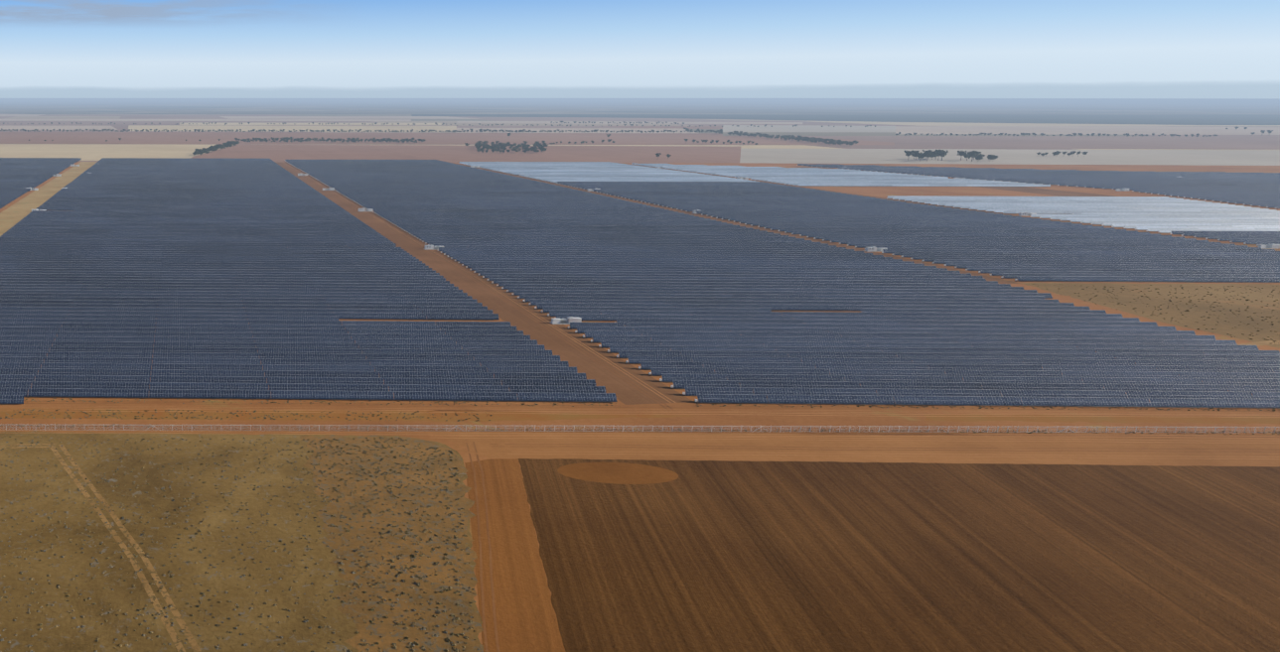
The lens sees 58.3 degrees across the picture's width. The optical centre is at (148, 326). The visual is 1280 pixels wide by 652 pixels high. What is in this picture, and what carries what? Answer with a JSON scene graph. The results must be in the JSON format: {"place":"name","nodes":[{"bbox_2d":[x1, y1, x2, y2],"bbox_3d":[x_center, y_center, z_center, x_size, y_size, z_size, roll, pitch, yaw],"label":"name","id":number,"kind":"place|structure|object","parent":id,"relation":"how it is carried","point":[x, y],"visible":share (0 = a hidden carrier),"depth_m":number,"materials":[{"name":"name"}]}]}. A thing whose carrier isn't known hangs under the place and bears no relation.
{"place":"outdoors","nodes":[
{"label":"outdoors","id":0,"kind":"place"},
{"bbox_2d":[0,119,411,121],"bbox_3d":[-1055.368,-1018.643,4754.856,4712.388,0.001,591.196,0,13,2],"label":"pale field","id":1,"kind":"structure","parent":0,"point":[205,119],"depth_m":4619.77,"materials":[{"name":"beige soil"}]},
{"bbox_2d":[0,430,482,651],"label":"dry grass field","id":2,"kind":"structure","parent":0,"point":[123,599],"depth_m":234.19,"materials":[{"name":"beige plant"}]},
{"bbox_2d":[0,443,201,651],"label":"wheel tracks","id":3,"kind":"object","parent":2,"relation":"on","point":[157,606],"depth_m":230.14},
{"bbox_2d":[0,435,352,651],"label":"paddock tussocks","id":4,"kind":"object","parent":2,"relation":"on","point":[135,573],"visible":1,"depth_m":237.29,"materials":[{"name":"brown plant"}]},
{"bbox_2d":[0,408,692,422],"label":"verge grass","id":5,"kind":"structure","parent":0,"point":[343,415],"depth_m":331.41,"materials":[{"name":"brown plant"}]},
{"bbox_2d":[0,409,492,422],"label":"verge tussocks","id":6,"kind":"object","parent":5,"relation":"on","point":[227,414],"visible":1,"depth_m":330.95,"materials":[{"name":"brown plant"}]},
{"bbox_2d":[0,132,722,144],"bbox_3d":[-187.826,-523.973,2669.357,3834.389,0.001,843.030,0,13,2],"label":"pink field","id":7,"kind":"structure","parent":0,"point":[225,137],"depth_m":2621.14,"materials":[{"name":"soil"}]},
{"bbox_2d":[299,434,483,651],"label":"sparse grass field","id":8,"kind":"structure","parent":0,"point":[386,627],"depth_m":238.39,"materials":[{"name":"beige plant"}]},
{"bbox_2d":[306,436,480,651],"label":"sparse paddock tussocks","id":9,"kind":"object","parent":8,"relation":"on","point":[412,557],"visible":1,"depth_m":239.74,"materials":[{"name":"brown"}]},
{"bbox_2d":[191,144,740,162],"bbox_3d":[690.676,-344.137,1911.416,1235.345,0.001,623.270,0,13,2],"label":"pink field","id":10,"kind":"structure","parent":0,"point":[611,154],"depth_m":1879.52,"materials":[{"name":"soil"}]},
{"bbox_2d":[464,439,565,651],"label":"dirt road","id":11,"kind":"structure","parent":0,"point":[525,618],"depth_m":224.78,"materials":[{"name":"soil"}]},
{"bbox_2d":[0,161,1279,651],"bbox_3d":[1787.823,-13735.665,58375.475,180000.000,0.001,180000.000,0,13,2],"label":"ground","id":12,"kind":"structure","parent":0,"point":[767,418],"depth_m":335.65,"materials":[{"name":"orange soil"}]},
{"bbox_2d":[0,161,97,236],"bbox_3d":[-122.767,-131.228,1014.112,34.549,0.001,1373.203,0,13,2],"label":"sand corridor","id":13,"kind":"object","parent":12,"relation":"on","point":[15,213],"visible":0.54,"depth_m":1046.74,"materials":[{"name":"beige sand"}]},
{"bbox_2d":[24,398,620,407],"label":"road edge tussocks","id":14,"kind":"object","parent":12,"relation":"on","point":[318,401],"visible":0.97,"depth_m":345.35,"materials":[{"name":"brown plant"}]},
{"bbox_2d":[358,207,372,211],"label":"inverter station","id":15,"kind":"object","parent":12,"relation":"on","point":[364,210],"visible":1,"depth_m":922.72,"materials":[{"name":"white paint"}]},
{"bbox_2d":[423,244,443,250],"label":"inverter station","id":16,"kind":"object","parent":12,"relation":"on","point":[431,247],"visible":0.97,"depth_m":692.42,"materials":[{"name":"white paint"}]},
{"bbox_2d":[276,162,693,405],"bbox_3d":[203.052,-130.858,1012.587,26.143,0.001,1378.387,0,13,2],"label":"dirt road","id":17,"kind":"structure","parent":12,"relation":"on","point":[623,390],"depth_m":466.92,"materials":[{"name":"brown soil"}]},
{"bbox_2d":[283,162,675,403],"bbox_3d":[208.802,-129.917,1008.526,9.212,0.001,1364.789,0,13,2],"label":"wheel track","id":18,"kind":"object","parent":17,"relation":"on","point":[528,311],"visible":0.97,"depth_m":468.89,"materials":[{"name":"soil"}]},
{"bbox_2d":[550,316,581,324],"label":"inverter station","id":19,"kind":"object","parent":12,"relation":"on","point":[564,321],"visible":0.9,"depth_m":464.59,"materials":[{"name":"white paint"}]},
{"bbox_2d":[0,424,1278,432],"bbox_3d":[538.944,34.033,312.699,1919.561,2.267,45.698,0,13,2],"label":"perimeter fence","id":20,"kind":"object","parent":12,"relation":"on","point":[904,429],"visible":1,"depth_m":314.86,"materials":[{"name":"silver metal"}]},
{"bbox_2d":[0,157,1279,408],"bbox_3d":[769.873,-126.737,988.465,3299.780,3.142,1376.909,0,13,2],"label":"solar panels","id":21,"kind":"object","parent":12,"relation":"on","point":[119,277],"visible":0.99,"depth_m":539.39,"materials":[{"name":"blue glass"}]},
{"bbox_2d":[0,424,1279,434],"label":"fence line tussocks","id":22,"kind":"object","parent":12,"relation":"on","point":[664,429],"visible":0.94,"depth_m":316.55,"materials":[{"name":"brown plant"}]},
{"bbox_2d":[461,164,1020,284],"bbox_3d":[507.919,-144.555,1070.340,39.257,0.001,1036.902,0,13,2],"label":"dirt road","id":23,"kind":"structure","parent":12,"relation":"on","point":[988,278],"depth_m":795.81,"materials":[{"name":"brown soil"}]},
{"bbox_2d":[284,160,1276,403],"bbox_3d":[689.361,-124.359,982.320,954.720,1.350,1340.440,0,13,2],"label":"row end cabinets","id":24,"kind":"object","parent":12,"relation":"on","point":[671,386],"visible":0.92,"depth_m":762.74,"materials":[{"name":"grey metal"}]},
{"bbox_2d":[459,161,1279,233],"bbox_3d":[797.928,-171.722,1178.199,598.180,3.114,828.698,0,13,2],"label":"solar trackers unfinished","id":25,"kind":"structure","parent":12,"relation":"on","point":[1164,214],"depth_m":1028.93,"materials":[{"name":"silver metal"}]},
{"bbox_2d":[863,246,887,252],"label":"inverter station","id":26,"kind":"object","parent":12,"relation":"on","point":[872,249],"visible":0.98,"depth_m":683.38,"materials":[{"name":"white paint"}]},
{"bbox_2d":[794,166,1116,196],"bbox_3d":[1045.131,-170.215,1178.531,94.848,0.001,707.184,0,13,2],"label":"dirt patch","id":27,"kind":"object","parent":12,"relation":"on","point":[1045,192],"visible":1,"depth_m":1124.41,"materials":[{"name":"brown soil"}]},
{"bbox_2d":[633,164,1279,251],"bbox_3d":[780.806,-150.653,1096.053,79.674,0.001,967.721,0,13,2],"label":"corridor soil","id":28,"kind":"structure","parent":12,"relation":"on","point":[896,200],"depth_m":1026.59,"materials":[{"name":"brown soil"}]},
{"bbox_2d":[696,404,1279,412],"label":"road edge tussocks","id":29,"kind":"object","parent":12,"relation":"on","point":[1218,409],"visible":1,"depth_m":339.71,"materials":[{"name":"brown plant"}]},
{"bbox_2d":[1018,212,1036,216],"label":"inverter station","id":30,"kind":"object","parent":12,"relation":"on","point":[1025,213],"visible":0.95,"depth_m":889.08,"materials":[{"name":"white paint"}]},
{"bbox_2d":[923,415,1279,425],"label":"dirt track","id":31,"kind":"structure","parent":12,"relation":"on","point":[1187,419],"depth_m":327.32,"materials":[{"name":"brown soil"}]},
{"bbox_2d":[1115,188,1130,191],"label":"inverter station","id":32,"kind":"object","parent":12,"relation":"on","point":[1121,190],"visible":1,"depth_m":1123.40,"materials":[{"name":"white paint"}]},
{"bbox_2d":[1258,243,1279,249],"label":"inverter station","id":33,"kind":"object","parent":12,"relation":"on","point":[1273,245],"visible":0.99,"depth_m":697.49,"materials":[{"name":"white paint"}]},
{"bbox_2d":[0,98,1279,114],"bbox_3d":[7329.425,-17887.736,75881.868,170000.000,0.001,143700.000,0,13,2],"label":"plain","id":34,"kind":"structure","parent":0,"point":[640,105],"depth_m":11895.63,"materials":[{"name":"grey"}]},
{"bbox_2d":[0,114,1279,153],"bbox_3d":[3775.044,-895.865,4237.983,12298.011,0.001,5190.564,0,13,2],"label":"field","id":35,"kind":"structure","parent":0,"point":[768,143],"depth_m":3731.45,"materials":[{"name":"soil"}]},
{"bbox_2d":[0,126,117,130],"bbox_3d":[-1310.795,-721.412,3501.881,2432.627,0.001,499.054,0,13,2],"label":"field stubble band","id":36,"kind":"object","parent":35,"relation":"on","point":[58,127],"visible":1,"depth_m":3482.28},
{"bbox_2d":[128,125,456,132],"bbox_3d":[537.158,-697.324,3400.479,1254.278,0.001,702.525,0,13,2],"label":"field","id":37,"kind":"structure","parent":35,"relation":"on","point":[277,128],"depth_m":3372.72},
{"bbox_2d":[179,123,441,125],"bbox_3d":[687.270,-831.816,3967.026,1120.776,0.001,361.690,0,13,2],"label":"tree line","id":38,"kind":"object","parent":35,"relation":"on","point":[310,124],"depth_m":3859.79,"materials":[{"name":"green plant"}]},
{"bbox_2d":[456,128,697,133],"bbox_3d":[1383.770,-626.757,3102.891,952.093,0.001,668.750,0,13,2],"label":"field stubble band","id":39,"kind":"object","parent":35,"relation":"on","point":[588,129],"visible":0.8,"depth_m":3268.42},
{"bbox_2d":[722,125,896,132],"bbox_3d":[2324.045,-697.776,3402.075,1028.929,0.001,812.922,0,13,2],"label":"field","id":40,"kind":"structure","parent":35,"relation":"on","point":[782,128],"depth_m":3370.44,"materials":[{"name":"beige soil"}]},
{"bbox_2d":[411,114,1279,125],"bbox_3d":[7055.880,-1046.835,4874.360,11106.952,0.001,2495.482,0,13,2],"label":"field","id":41,"kind":"structure","parent":35,"relation":"on","point":[1214,119],"depth_m":5189.09,"materials":[{"name":"soil"}]},
{"bbox_2d":[895,126,1279,135],"bbox_3d":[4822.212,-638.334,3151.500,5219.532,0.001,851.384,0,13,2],"label":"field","id":42,"kind":"structure","parent":35,"relation":"on","point":[1083,130],"depth_m":3169.30,"materials":[{"name":"beige soil"}]},
{"bbox_2d":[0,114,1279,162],"bbox_3d":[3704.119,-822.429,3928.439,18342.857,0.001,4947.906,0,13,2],"label":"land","id":43,"kind":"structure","parent":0,"point":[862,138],"depth_m":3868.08,"materials":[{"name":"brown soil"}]},
{"bbox_2d":[0,143,233,160],"bbox_3d":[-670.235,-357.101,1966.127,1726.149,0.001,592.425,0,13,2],"label":"field","id":44,"kind":"structure","parent":43,"relation":"on","point":[90,152],"depth_m":1948.77,"materials":[{"name":"beige soil"}]},
{"bbox_2d":[456,121,802,124],"bbox_3d":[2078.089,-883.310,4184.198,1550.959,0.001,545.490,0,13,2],"label":"field","id":45,"kind":"structure","parent":43,"relation":"on","point":[604,122],"depth_m":4163.56,"materials":[{"name":"beige soil"}]},
{"bbox_2d":[894,137,1279,149],"bbox_3d":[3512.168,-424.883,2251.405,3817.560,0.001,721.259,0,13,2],"label":"mauve field","id":46,"kind":"structure","parent":43,"relation":"on","point":[1208,143],"depth_m":2281.82,"materials":[{"name":"soil"}]},
{"bbox_2d":[0,426,1279,437],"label":"wheel track","id":47,"kind":"structure","parent":0,"point":[714,431],"depth_m":314.65,"materials":[{"name":"soil"}]},
{"bbox_2d":[0,0,1279,98],"label":"sky","id":48,"kind":"structure","parent":0,"point":[50,49],"materials":[{"name":"blue"}]},
{"bbox_2d":[2,406,1279,415],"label":"wheel track","id":49,"kind":"structure","parent":0,"point":[668,411],"depth_m":335.53,"materials":[{"name":"soil"}]},
{"bbox_2d":[23,402,1268,412],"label":"wheel track","id":50,"kind":"structure","parent":0,"point":[648,407],"depth_m":340.92,"materials":[{"name":"soil"}]},
{"bbox_2d":[43,409,1279,418],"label":"wheel track","id":51,"kind":"structure","parent":0,"point":[681,414],"depth_m":332.38,"materials":[{"name":"soil"}]},
{"bbox_2d":[58,430,1276,438],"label":"wheel track","id":52,"kind":"structure","parent":0,"point":[625,433],"depth_m":312.80,"materials":[{"name":"soil"}]},
{"bbox_2d":[429,430,1279,466],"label":"dirt road","id":53,"kind":"structure","parent":0,"point":[1195,451],"depth_m":299.63,"materials":[{"name":"brown soil"}]},
{"bbox_2d":[453,440,512,455],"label":"dirt turning circle","id":54,"kind":"object","parent":53,"relation":"on","point":[458,448],"visible":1,"depth_m":300.39,"materials":[{"name":"brown soil"}]},
{"bbox_2d":[445,435,1279,443],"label":"headland wheel track","id":55,"kind":"structure","parent":0,"point":[819,440],"depth_m":309.16,"materials":[{"name":"soil"}]},
{"bbox_2d":[507,451,1279,459],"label":"headland wheel track","id":56,"kind":"structure","parent":0,"point":[870,456],"depth_m":294.58,"materials":[{"name":"soil"}]},
{"bbox_2d":[518,458,1279,651],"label":"ploughed field","id":57,"kind":"structure","parent":0,"point":[718,556],"depth_m":229.13,"materials":[{"name":"soil"}]},
{"bbox_2d":[557,462,678,484],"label":"soil patch","id":58,"kind":"object","parent":57,"relation":"on","point":[620,473],"visible":1,"depth_m":280.58,"materials":[{"name":"brown soil"}]},
{"bbox_2d":[739,148,1279,165],"bbox_3d":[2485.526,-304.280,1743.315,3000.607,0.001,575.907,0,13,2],"label":"pale field","id":59,"kind":"structure","parent":0,"point":[1090,157],"depth_m":1754.96,"materials":[{"name":"beige soil"}]},
{"bbox_2d":[904,150,914,160],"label":"tree","id":60,"kind":"object","parent":59,"relation":"on","point":[908,153],"visible":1,"depth_m":1660.76,"materials":[{"name":"green plant"}]},
{"bbox_2d":[916,151,926,161],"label":"tree","id":61,"kind":"object","parent":59,"relation":"on","point":[921,155],"visible":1,"depth_m":1639.56,"materials":[{"name":"green plant"}]},
{"bbox_2d":[937,149,948,160],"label":"tree","id":62,"kind":"object","parent":59,"relation":"on","point":[942,153],"visible":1,"depth_m":1652.32,"materials":[{"name":"green plant"}]},
{"bbox_2d":[957,150,966,160],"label":"tree","id":63,"kind":"object","parent":59,"relation":"on","point":[961,153],"visible":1,"depth_m":1663.61,"materials":[{"name":"green plant"}]},
{"bbox_2d":[967,150,978,161],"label":"tree","id":64,"kind":"object","parent":59,"relation":"on","point":[972,153],"visible":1,"depth_m":1629.09,"materials":[{"name":"green plant"}]},
{"bbox_2d":[1021,283,1279,348],"bbox_3d":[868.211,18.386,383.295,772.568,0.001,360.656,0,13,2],"label":"grass field","id":65,"kind":"structure","parent":0,"point":[1233,326],"depth_m":511.91,"materials":[{"name":"brown plant"}]},
{"bbox_2d":[1032,284,1279,343],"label":"paddock tussocks","id":66,"kind":"object","parent":65,"relation":"on","point":[1193,305],"visible":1,"depth_m":513.34,"materials":[{"name":"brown plant"}]},
{"bbox_2d":[1115,340,1279,358],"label":"track","id":67,"kind":"structure","parent":0,"point":[1258,344],"depth_m":427.39,"materials":[{"name":"brown soil"}]}
]}

